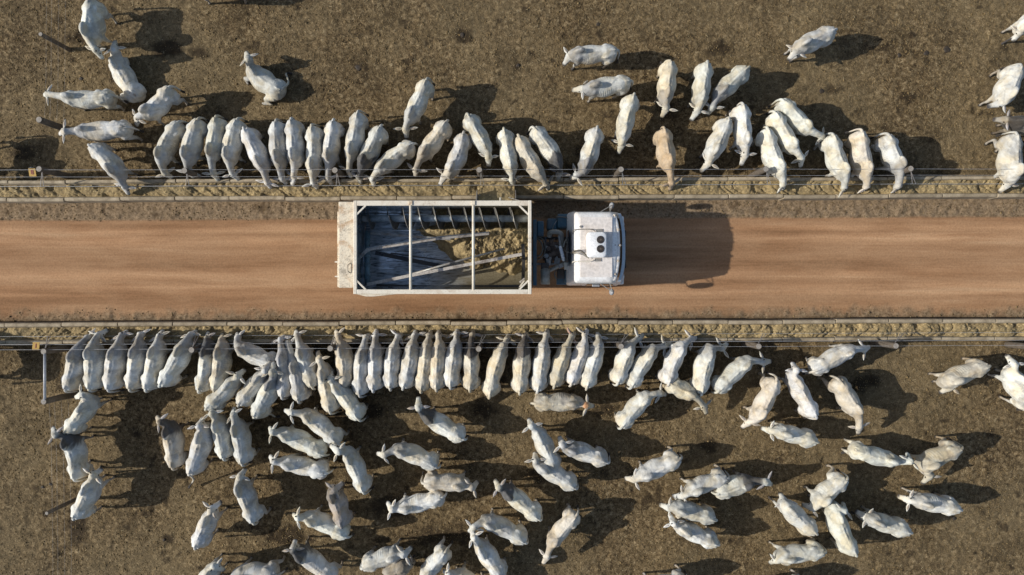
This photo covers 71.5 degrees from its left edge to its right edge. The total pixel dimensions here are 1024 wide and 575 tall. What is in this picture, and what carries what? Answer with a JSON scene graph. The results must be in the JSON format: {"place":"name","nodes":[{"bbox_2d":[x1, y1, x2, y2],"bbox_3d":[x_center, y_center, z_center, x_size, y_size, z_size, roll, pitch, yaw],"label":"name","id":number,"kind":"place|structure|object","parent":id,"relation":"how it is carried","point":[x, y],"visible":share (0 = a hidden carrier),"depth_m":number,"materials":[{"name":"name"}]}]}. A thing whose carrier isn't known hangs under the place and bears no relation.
{"place":"outdoors","nodes":[
{"label":"outdoors","id":0,"kind":"place"},
{"bbox_2d":[0,0,1023,574],"bbox_3d":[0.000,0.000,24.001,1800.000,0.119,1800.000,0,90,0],"label":"ground","id":1,"kind":"structure","parent":0,"point":[916,426],"depth_m":24.00,"materials":[{"name":"brown soil"}]},
{"bbox_2d":[7,180,71,203],"bbox_3d":[-15.746,-3.200,23.728,1.872,0.535,0.737,0,90,0],"label":"feed trough","id":2,"kind":"object","parent":1,"relation":"on","point":[23,200],"visible":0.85,"depth_m":23.53,"materials":[{"name":"concrete"}]},
{"bbox_2d":[0,179,1023,197],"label":"feed","id":3,"kind":"object","parent":2,"relation":"in","point":[563,188],"visible":0.84,"depth_m":23.59},
{"bbox_2d":[47,425,101,481],"bbox_3d":[-14.242,5.316,23.230,0.739,1.548,2.038,-24,90,0],"label":"zebu cow","id":4,"kind":"object","parent":1,"relation":"on","point":[74,448],"visible":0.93,"depth_m":22.77},
{"bbox_2d":[61,328,95,392],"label":"zebu cow","id":5,"kind":"object","parent":1,"relation":"on","point":[72,378],"visible":0.66,"depth_m":22.75},
{"bbox_2d":[43,84,128,111],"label":"zebu cow","id":6,"kind":"object","parent":1,"relation":"on","point":[84,100],"visible":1,"depth_m":22.78},
{"bbox_2d":[62,384,112,434],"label":"zebu cow","id":7,"kind":"object","parent":1,"relation":"on","point":[86,409],"visible":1,"depth_m":22.75},
{"bbox_2d":[71,468,115,520],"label":"zebu cow","id":8,"kind":"object","parent":1,"relation":"on","point":[83,506],"visible":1,"depth_m":22.71},
{"bbox_2d":[82,328,108,392],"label":"zebu cow","id":9,"kind":"object","parent":1,"relation":"on","point":[93,363],"visible":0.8,"depth_m":22.78},
{"bbox_2d":[79,0,117,59],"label":"zebu cow","id":10,"kind":"object","parent":1,"relation":"on","point":[96,14],"visible":0.99,"depth_m":22.69},
{"bbox_2d":[58,119,143,143],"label":"zebu cow","id":11,"kind":"object","parent":1,"relation":"on","point":[97,131],"visible":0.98,"depth_m":22.71},
{"bbox_2d":[87,142,138,194],"bbox_3d":[-12.974,-3.930,23.197,0.704,1.611,1.946,-36,90,0],"label":"zebu cow","id":12,"kind":"object","parent":1,"relation":"on","point":[112,164],"visible":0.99,"depth_m":22.78},
{"bbox_2d":[102,330,132,392],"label":"zebu cow","id":13,"kind":"object","parent":1,"relation":"on","point":[115,365],"visible":0.91,"depth_m":22.79},
{"bbox_2d":[104,40,146,103],"bbox_3d":[-12.918,-7.113,23.473,1.099,1.045,2.039,-16,90,0],"label":"zebu cow","id":14,"kind":"object","parent":1,"relation":"on","point":[126,81],"visible":0.98,"depth_m":23.39},
{"bbox_2d":[124,329,150,392],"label":"zebu cow","id":15,"kind":"object","parent":1,"relation":"on","point":[138,349],"visible":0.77,"depth_m":22.77},
{"bbox_2d":[141,329,172,392],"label":"zebu cow","id":16,"kind":"object","parent":1,"relation":"on","point":[158,351],"visible":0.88,"depth_m":22.78},
{"bbox_2d":[132,85,188,126],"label":"zebu cow","id":17,"kind":"object","parent":1,"relation":"on","point":[160,103],"visible":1,"depth_m":22.78},
{"bbox_2d":[153,120,188,178],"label":"zebu cow","id":18,"kind":"object","parent":1,"relation":"on","point":[166,147],"visible":0.89,"depth_m":22.80},
{"bbox_2d":[155,413,189,470],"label":"zebu cow","id":19,"kind":"object","parent":1,"relation":"on","point":[176,454],"visible":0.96,"depth_m":22.76},
{"bbox_2d":[157,330,201,387],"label":"zebu cow","id":20,"kind":"object","parent":1,"relation":"on","point":[178,361],"visible":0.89,"depth_m":22.73},
{"bbox_2d":[176,117,209,178],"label":"zebu cow","id":21,"kind":"object","parent":1,"relation":"on","point":[192,143],"visible":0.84,"depth_m":22.74},
{"bbox_2d":[186,417,213,487],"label":"zebu cow","id":22,"kind":"object","parent":1,"relation":"on","point":[197,461],"visible":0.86,"depth_m":22.72},
{"bbox_2d":[191,500,228,549],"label":"zebu cow","id":23,"kind":"object","parent":1,"relation":"on","point":[202,536],"visible":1,"depth_m":22.74},
{"bbox_2d":[202,114,227,181],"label":"zebu cow","id":24,"kind":"object","parent":1,"relation":"on","point":[216,126],"visible":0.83,"depth_m":22.78},
{"bbox_2d":[201,409,233,460],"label":"zebu cow","id":25,"kind":"object","parent":1,"relation":"on","point":[220,426],"visible":0.8,"depth_m":22.74},
{"bbox_2d":[209,333,233,392],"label":"zebu cow","id":26,"kind":"object","parent":1,"relation":"on","point":[222,352],"visible":0.81,"depth_m":22.73},
{"bbox_2d":[204,368,245,410],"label":"zebu cow","id":27,"kind":"object","parent":1,"relation":"on","point":[224,392],"visible":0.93,"depth_m":22.69},
{"bbox_2d":[221,117,247,180],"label":"zebu cow","id":28,"kind":"object","parent":1,"relation":"on","point":[232,146],"visible":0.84,"depth_m":22.78},
{"bbox_2d":[227,407,260,466],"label":"zebu cow","id":29,"kind":"object","parent":1,"relation":"on","point":[245,452],"visible":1,"depth_m":22.75},
{"bbox_2d":[230,468,271,524],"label":"zebu cow","id":30,"kind":"object","parent":1,"relation":"on","point":[246,495],"visible":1,"depth_m":22.72},
{"bbox_2d":[240,126,278,188],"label":"zebu cow","id":31,"kind":"object","parent":1,"relation":"on","point":[257,151],"visible":0.99,"depth_m":22.74},
{"bbox_2d":[240,51,291,104],"bbox_3d":[-8.277,-6.868,23.480,1.665,1.045,1.376,24,90,0],"label":"zebu cow","id":32,"kind":"object","parent":1,"relation":"on","point":[270,85],"visible":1,"depth_m":23.41},
{"bbox_2d":[250,361,282,418],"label":"zebu cow","id":33,"kind":"object","parent":1,"relation":"on","point":[266,399],"visible":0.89,"depth_m":22.66},
{"bbox_2d":[268,118,291,184],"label":"zebu cow","id":34,"kind":"object","parent":1,"relation":"on","point":[277,146],"visible":0.81,"depth_m":22.71},
{"bbox_2d":[284,117,305,185],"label":"zebu cow","id":35,"kind":"object","parent":1,"relation":"on","point":[294,130],"visible":0.93,"depth_m":22.73},
{"bbox_2d":[268,422,331,458],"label":"zebu cow","id":36,"kind":"object","parent":1,"relation":"on","point":[292,436],"visible":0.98,"depth_m":22.74},
{"bbox_2d":[269,451,336,479],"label":"zebu cow","id":37,"kind":"object","parent":1,"relation":"on","point":[296,463],"visible":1,"depth_m":22.70},
{"bbox_2d":[283,535,343,574],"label":"zebu cow","id":38,"kind":"object","parent":1,"relation":"on","point":[310,559],"visible":1,"depth_m":22.75},
{"bbox_2d":[302,123,324,188],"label":"zebu cow","id":39,"kind":"object","parent":1,"relation":"on","point":[314,136],"visible":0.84,"depth_m":22.75},
{"bbox_2d":[284,401,349,445],"bbox_3d":[-6.341,4.401,23.217,2.228,1.573,0.676,36,90,0],"label":"zebu cow","id":40,"kind":"object","parent":1,"relation":"on","point":[314,420],"visible":0.98,"depth_m":22.73},
{"bbox_2d":[292,504,353,540],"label":"zebu cow","id":41,"kind":"object","parent":1,"relation":"on","point":[319,520],"visible":0.92,"depth_m":22.73},
{"bbox_2d":[318,118,346,184],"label":"zebu cow","id":42,"kind":"object","parent":1,"relation":"on","point":[334,130],"visible":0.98,"depth_m":22.77},
{"bbox_2d":[320,370,368,421],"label":"zebu cow","id":43,"kind":"object","parent":1,"relation":"on","point":[350,403],"visible":0.88,"depth_m":22.68},
{"bbox_2d":[329,442,374,494],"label":"zebu cow","id":44,"kind":"object","parent":1,"relation":"on","point":[355,464],"visible":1,"depth_m":22.73},
{"bbox_2d":[339,110,369,177],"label":"zebu cow","id":45,"kind":"object","parent":1,"relation":"on","point":[355,134],"visible":0.92,"depth_m":22.77},
{"bbox_2d":[351,124,388,183],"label":"zebu cow","id":46,"kind":"object","parent":1,"relation":"on","point":[374,142],"visible":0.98,"depth_m":22.73},
{"bbox_2d":[366,329,386,392],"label":"zebu cow","id":47,"kind":"object","parent":1,"relation":"on","point":[375,354],"visible":0.94,"depth_m":22.72},
{"bbox_2d":[360,538,412,571],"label":"zebu cow","id":48,"kind":"object","parent":1,"relation":"on","point":[373,560],"visible":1,"depth_m":22.73},
{"bbox_2d":[363,140,418,186],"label":"zebu cow","id":49,"kind":"object","parent":1,"relation":"on","point":[397,155],"visible":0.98,"depth_m":22.76},
{"bbox_2d":[376,437,442,470],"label":"zebu cow","id":50,"kind":"object","parent":1,"relation":"on","point":[416,454],"visible":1,"depth_m":22.73},
{"bbox_2d":[394,77,435,138],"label":"zebu cow","id":51,"kind":"object","parent":1,"relation":"on","point":[421,96],"visible":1,"depth_m":22.73},
{"bbox_2d":[386,490,446,518],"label":"zebu cow","id":52,"kind":"object","parent":1,"relation":"on","point":[414,503],"visible":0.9,"depth_m":22.70},
{"bbox_2d":[407,119,451,176],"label":"zebu cow","id":53,"kind":"object","parent":1,"relation":"on","point":[430,146],"visible":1,"depth_m":22.75},
{"bbox_2d":[407,396,468,442],"bbox_3d":[-2.352,4.348,23.147,2.189,1.712,0.705,37,90,0],"label":"zebu cow","id":54,"kind":"object","parent":1,"relation":"on","point":[434,420],"visible":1,"depth_m":22.68},
{"bbox_2d":[420,470,478,496],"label":"zebu cow","id":55,"kind":"object","parent":1,"relation":"on","point":[434,480],"visible":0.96,"depth_m":22.72},
{"bbox_2d":[436,131,471,184],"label":"zebu cow","id":56,"kind":"object","parent":1,"relation":"on","point":[458,154],"visible":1,"depth_m":22.75},
{"bbox_2d":[443,329,468,389],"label":"zebu cow","id":57,"kind":"object","parent":1,"relation":"on","point":[452,376],"visible":0.94,"depth_m":22.70},
{"bbox_2d":[461,330,481,392],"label":"zebu cow","id":58,"kind":"object","parent":1,"relation":"on","point":[470,380],"visible":0.97,"depth_m":22.73},
{"bbox_2d":[469,530,507,574],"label":"zebu cow","id":59,"kind":"object","parent":1,"relation":"on","point":[490,560],"visible":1,"depth_m":22.70},
{"bbox_2d":[465,507,528,544],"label":"zebu cow","id":60,"kind":"object","parent":1,"relation":"on","point":[504,527],"visible":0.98,"depth_m":22.71},
{"bbox_2d":[481,333,515,398],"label":"zebu cow","id":61,"kind":"object","parent":1,"relation":"on","point":[491,384],"visible":0.97,"depth_m":22.72},
{"bbox_2d":[0,0,1023,574],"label":"dirt clods","id":62,"kind":"object","parent":1,"relation":"on","point":[508,310],"visible":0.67,"depth_m":23.99,"materials":[{"name":"brown soil"}]},
{"bbox_2d":[0,0,1023,574],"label":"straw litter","id":63,"kind":"object","parent":1,"relation":"on","point":[562,310],"visible":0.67,"depth_m":23.98,"materials":[{"name":"beige plant"}]},
{"bbox_2d":[0,166,1023,186],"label":"wire fence","id":64,"kind":"object","parent":1,"relation":"on","point":[618,172],"visible":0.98,"depth_m":22.95,"materials":[{"name":"grey metal"}]},
{"bbox_2d":[0,332,1023,353],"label":"wire fence","id":65,"kind":"object","parent":1,"relation":"on","point":[480,346],"visible":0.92,"depth_m":22.89,"materials":[{"name":"grey metal"}]},
{"bbox_2d":[493,478,543,521],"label":"zebu cow","id":66,"kind":"object","parent":1,"relation":"on","point":[517,499],"visible":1,"depth_m":22.71},
{"bbox_2d":[510,331,533,395],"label":"zebu cow","id":67,"kind":"object","parent":1,"relation":"on","point":[521,368],"visible":0.94,"depth_m":22.71},
{"bbox_2d":[513,134,553,190],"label":"zebu cow","id":68,"kind":"object","parent":1,"relation":"on","point":[529,158],"visible":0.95,"depth_m":22.74},
{"bbox_2d":[529,328,553,393],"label":"zebu cow","id":69,"kind":"object","parent":1,"relation":"on","point":[541,364],"visible":0.98,"depth_m":22.72},
{"bbox_2d":[526,126,569,181],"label":"zebu cow","id":70,"kind":"object","parent":1,"relation":"on","point":[546,144],"visible":0.98,"depth_m":22.74},
{"bbox_2d":[539,503,579,564],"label":"zebu cow","id":71,"kind":"object","parent":1,"relation":"on","point":[563,527],"visible":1,"depth_m":22.78},
{"bbox_2d":[529,392,594,415],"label":"zebu cow","id":72,"kind":"object","parent":1,"relation":"on","point":[557,401],"visible":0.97,"depth_m":22.71},
{"bbox_2d":[553,435,609,467],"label":"zebu cow","id":73,"kind":"object","parent":1,"relation":"on","point":[597,456],"visible":1,"depth_m":22.68},
{"bbox_2d":[569,125,603,185],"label":"zebu cow","id":74,"kind":"object","parent":1,"relation":"on","point":[590,149],"visible":0.96,"depth_m":22.73},
{"bbox_2d":[562,43,619,69],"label":"zebu cow","id":75,"kind":"object","parent":1,"relation":"on","point":[605,54],"visible":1,"depth_m":22.74},
{"bbox_2d":[572,75,633,102],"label":"zebu cow","id":76,"kind":"object","parent":1,"relation":"on","point":[617,85],"visible":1,"depth_m":22.73},
{"bbox_2d":[612,92,639,153],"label":"zebu cow","id":77,"kind":"object","parent":1,"relation":"on","point":[629,105],"visible":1,"depth_m":22.72},
{"bbox_2d":[607,327,644,385],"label":"zebu cow","id":78,"kind":"object","parent":1,"relation":"on","point":[617,373],"visible":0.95,"depth_m":22.73},
{"bbox_2d":[614,382,666,429],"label":"zebu cow","id":79,"kind":"object","parent":1,"relation":"on","point":[637,404],"visible":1,"depth_m":22.77},
{"bbox_2d":[625,335,672,389],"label":"zebu cow","id":80,"kind":"object","parent":1,"relation":"on","point":[645,357],"visible":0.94,"depth_m":22.75},
{"bbox_2d":[624,446,682,489],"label":"zebu cow","id":81,"kind":"object","parent":1,"relation":"on","point":[670,459],"visible":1,"depth_m":22.76},
{"bbox_2d":[651,126,680,190],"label":"zebu cow","id":82,"kind":"object","parent":1,"relation":"on","point":[665,149],"visible":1,"depth_m":22.75},
{"bbox_2d":[654,59,677,117],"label":"zebu cow","id":83,"kind":"object","parent":1,"relation":"on","point":[667,74],"visible":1,"depth_m":22.75},
{"bbox_2d":[655,329,697,386],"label":"zebu cow","id":84,"kind":"object","parent":1,"relation":"on","point":[675,355],"visible":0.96,"depth_m":22.72},
{"bbox_2d":[659,494,717,524],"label":"zebu cow","id":85,"kind":"object","parent":1,"relation":"on","point":[703,513],"visible":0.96,"depth_m":22.75},
{"bbox_2d":[664,512,719,548],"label":"zebu cow","id":86,"kind":"object","parent":1,"relation":"on","point":[706,538],"visible":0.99,"depth_m":22.72},
{"bbox_2d":[687,60,713,120],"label":"zebu cow","id":87,"kind":"object","parent":1,"relation":"on","point":[703,73],"visible":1,"depth_m":22.75},
{"bbox_2d":[672,464,729,502],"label":"zebu cow","id":88,"kind":"object","parent":1,"relation":"on","point":[715,478],"visible":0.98,"depth_m":22.80},
{"bbox_2d":[686,338,728,396],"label":"zebu cow","id":89,"kind":"object","parent":1,"relation":"on","point":[703,368],"visible":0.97,"depth_m":22.72},
{"bbox_2d":[699,116,733,172],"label":"zebu cow","id":90,"kind":"object","parent":1,"relation":"on","point":[717,141],"visible":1,"depth_m":22.73},
{"bbox_2d":[705,65,750,115],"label":"zebu cow","id":91,"kind":"object","parent":1,"relation":"on","point":[733,80],"visible":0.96,"depth_m":22.77},
{"bbox_2d":[708,351,771,393],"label":"zebu cow","id":92,"kind":"object","parent":1,"relation":"on","point":[733,372],"visible":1,"depth_m":22.75},
{"bbox_2d":[725,102,756,165],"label":"zebu cow","id":93,"kind":"object","parent":1,"relation":"on","point":[740,115],"visible":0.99,"depth_m":22.75},
{"bbox_2d":[710,469,772,499],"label":"zebu cow","id":94,"kind":"object","parent":1,"relation":"on","point":[738,484],"visible":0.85,"depth_m":22.68},
{"bbox_2d":[739,371,780,428],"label":"zebu cow","id":95,"kind":"object","parent":1,"relation":"on","point":[760,408],"visible":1,"depth_m":22.78},
{"bbox_2d":[750,126,786,192],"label":"zebu cow","id":96,"kind":"object","parent":1,"relation":"on","point":[772,158],"visible":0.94,"depth_m":22.75},
{"bbox_2d":[762,110,808,167],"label":"zebu cow","id":97,"kind":"object","parent":1,"relation":"on","point":[781,128],"visible":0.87,"depth_m":22.75},
{"bbox_2d":[760,420,819,447],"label":"zebu cow","id":98,"kind":"object","parent":1,"relation":"on","point":[805,437],"visible":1,"depth_m":22.75},
{"bbox_2d":[768,492,818,535],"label":"zebu cow","id":99,"kind":"object","parent":1,"relation":"on","point":[798,517],"visible":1,"depth_m":22.73},
{"bbox_2d":[767,98,824,144],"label":"zebu cow","id":100,"kind":"object","parent":1,"relation":"on","point":[799,122],"visible":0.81,"depth_m":22.76},
{"bbox_2d":[768,535,826,565],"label":"zebu cow","id":101,"kind":"object","parent":1,"relation":"on","point":[811,549],"visible":0.99,"depth_m":22.80},
{"bbox_2d":[777,362,818,419],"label":"zebu cow","id":102,"kind":"object","parent":1,"relation":"on","point":[800,393],"visible":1,"depth_m":22.74},
{"bbox_2d":[783,26,837,62],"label":"zebu cow","id":103,"kind":"object","parent":1,"relation":"on","point":[813,41],"visible":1,"depth_m":22.73},
{"bbox_2d":[801,464,848,516],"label":"zebu cow","id":104,"kind":"object","parent":1,"relation":"on","point":[829,489],"visible":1,"depth_m":22.79},
{"bbox_2d":[813,132,850,197],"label":"zebu cow","id":105,"kind":"object","parent":1,"relation":"on","point":[830,146],"visible":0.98,"depth_m":22.80},
{"bbox_2d":[802,339,870,375],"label":"zebu cow","id":106,"kind":"object","parent":1,"relation":"on","point":[826,361],"visible":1,"depth_m":22.74},
{"bbox_2d":[821,500,858,556],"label":"zebu cow","id":107,"kind":"object","parent":1,"relation":"on","point":[838,526],"visible":0.93,"depth_m":22.70},
{"bbox_2d":[817,373,869,434],"bbox_3d":[10.932,3.796,23.191,0.700,1.625,2.195,-26,90,0],"label":"zebu cow","id":108,"kind":"object","parent":1,"relation":"on","point":[846,395],"visible":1,"depth_m":22.75},
{"bbox_2d":[843,128,873,192],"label":"zebu cow","id":109,"kind":"object","parent":1,"relation":"on","point":[857,143],"visible":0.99,"depth_m":22.79},
{"bbox_2d":[841,438,918,469],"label":"zebu cow","id":110,"kind":"object","parent":1,"relation":"on","point":[871,455],"visible":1,"depth_m":22.73},
{"bbox_2d":[850,505,912,537],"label":"zebu cow","id":111,"kind":"object","parent":1,"relation":"on","point":[895,526],"visible":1,"depth_m":22.75},
{"bbox_2d":[869,132,907,192],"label":"zebu cow","id":112,"kind":"object","parent":1,"relation":"on","point":[893,159],"visible":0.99,"depth_m":22.82},
{"bbox_2d":[897,487,962,515],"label":"zebu cow","id":113,"kind":"object","parent":1,"relation":"on","point":[935,502],"visible":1,"depth_m":22.77},
{"bbox_2d":[904,435,963,484],"bbox_3d":[13.863,5.602,23.214,1.760,1.578,0.876,-35,90,0],"label":"zebu cow","id":114,"kind":"object","parent":1,"relation":"on","point":[927,462],"visible":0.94,"depth_m":22.82},
{"bbox_2d":[927,357,991,393],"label":"zebu cow","id":115,"kind":"object","parent":1,"relation":"on","point":[954,377],"visible":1,"depth_m":22.79},
{"bbox_2d":[978,63,1023,112],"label":"zebu cow","id":116,"kind":"object","parent":1,"relation":"on","point":[1006,88],"visible":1,"depth_m":22.80},
{"bbox_2d":[984,131,1023,192],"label":"zebu cow","id":117,"kind":"object","parent":1,"relation":"on","point":[1009,163],"visible":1,"depth_m":22.82},
{"bbox_2d":[986,354,1023,410],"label":"zebu cow","id":118,"kind":"object","parent":1,"relation":"on","point":[1010,377],"visible":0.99,"depth_m":22.83},
{"bbox_2d":[0,199,1023,322],"bbox_3d":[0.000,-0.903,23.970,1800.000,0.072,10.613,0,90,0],"label":"road","id":119,"kind":"structure","parent":0,"point":[752,262],"depth_m":23.99,"materials":[{"name":"brown soil"}]},
{"bbox_2d":[335,190,625,296],"bbox_3d":[-0.766,-1.432,22.355,8.912,3.290,3.395,0,90,0],"label":"feed mixer truck","id":120,"kind":"object","parent":119,"relation":"on","point":[430,247],"visible":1,"depth_m":21.71,"materials":[{"name":"metal"}]},
{"bbox_2d":[0,323,1023,339],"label":"feed","id":121,"kind":"object","parent":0,"point":[730,330],"visible":0.84,"depth_m":23.59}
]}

